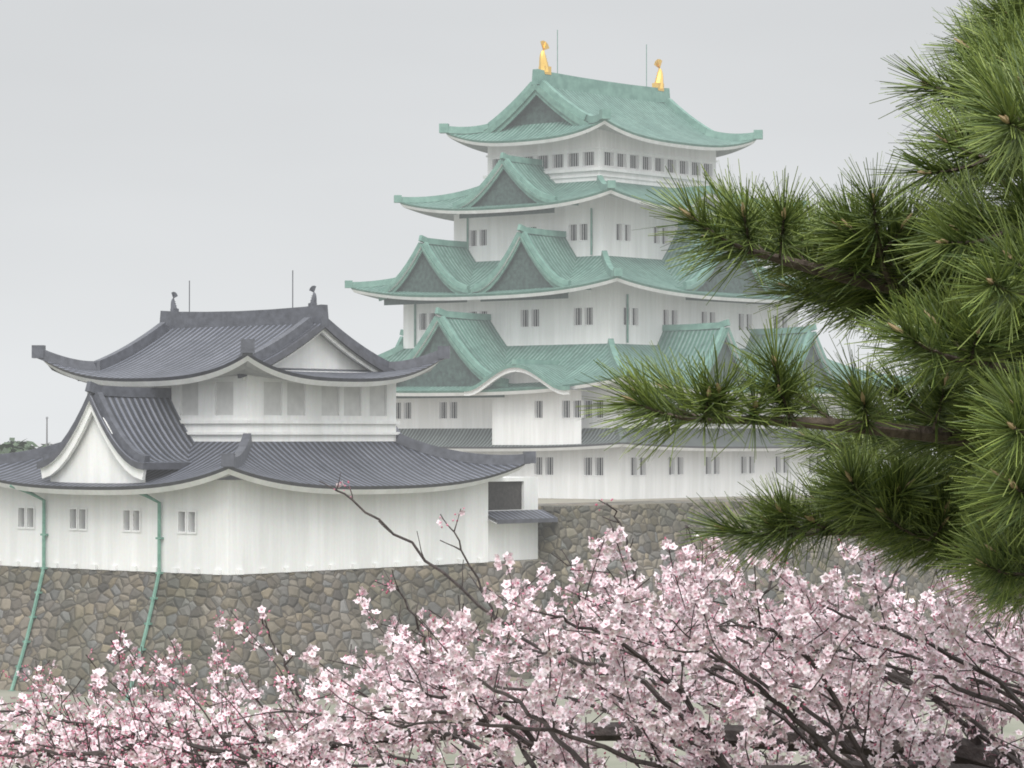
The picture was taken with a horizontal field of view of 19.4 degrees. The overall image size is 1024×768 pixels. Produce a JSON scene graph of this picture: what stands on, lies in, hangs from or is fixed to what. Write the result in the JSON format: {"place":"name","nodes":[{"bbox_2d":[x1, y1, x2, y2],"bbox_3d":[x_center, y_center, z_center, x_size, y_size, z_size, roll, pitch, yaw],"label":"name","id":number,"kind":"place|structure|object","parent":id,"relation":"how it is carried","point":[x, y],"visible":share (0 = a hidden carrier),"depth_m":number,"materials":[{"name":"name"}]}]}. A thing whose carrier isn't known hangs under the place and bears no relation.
{"place":"outdoors","nodes":[
{"label":"outdoors","id":0,"kind":"place"},
{"bbox_2d":[0,0,1020,442],"label":"sky","id":1,"kind":"structure","parent":0,"point":[149,149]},
{"bbox_2d":[0,443,1023,767],"bbox_3d":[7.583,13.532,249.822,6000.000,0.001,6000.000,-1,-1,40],"label":"ground","id":2,"kind":"structure","parent":0,"point":[1012,725],"depth_m":97.03,"materials":[{"name":"green plant"}]},
{"bbox_2d":[0,438,55,453],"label":"distant trees","id":3,"kind":"object","parent":2,"relation":"on","point":[12,445],"visible":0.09,"depth_m":305.53,"materials":[{"name":"green plant"}]},
{"bbox_2d":[46,417,47,445],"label":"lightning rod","id":4,"kind":"object","parent":2,"relation":"on","point":[46,431],"visible":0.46,"depth_m":189.95,"materials":[{"name":"silver metal"}]},
{"bbox_2d":[0,270,557,700],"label":"corner turret","id":5,"kind":"object","parent":2,"relation":"on","point":[220,443],"visible":1,"depth_m":108.82,"materials":[{"name":"paint"}]},
{"bbox_2d":[0,476,982,707],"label":"stone wall","id":6,"kind":"structure","parent":2,"relation":"on","point":[80,614],"depth_m":106.80,"materials":[{"name":"grey stone"}]},
{"bbox_2d":[345,30,914,499],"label":"keep","id":7,"kind":"structure","parent":2,"relation":"on","point":[539,284],"depth_m":239.45,"materials":[{"name":"paint"}]},
{"bbox_2d":[399,425,851,450],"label":"roof","id":8,"kind":"structure","parent":7,"relation":"attached to","point":[468,439],"depth_m":235.27,"materials":[{"name":"grey tile"}]},
{"bbox_2d":[532,496,1023,673],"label":"stone wall","id":9,"kind":"structure","parent":2,"relation":"on","point":[649,526],"depth_m":121.79,"materials":[{"name":"grey stone"}]},
{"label":"embankment ground","id":10,"kind":"structure","parent":0,"visible":0},
{"bbox_2d":[0,473,1023,767],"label":"cherry tree","id":11,"kind":"object","parent":10,"relation":"on","point":[876,735],"visible":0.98,"depth_m":11.14,"materials":[{"name":"pink plant"}]},
{"bbox_2d":[575,0,1023,642],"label":"pine tree","id":12,"kind":"object","parent":10,"relation":"on","point":[943,288],"visible":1,"depth_m":7.79,"materials":[{"name":"green plant"}]}
]}

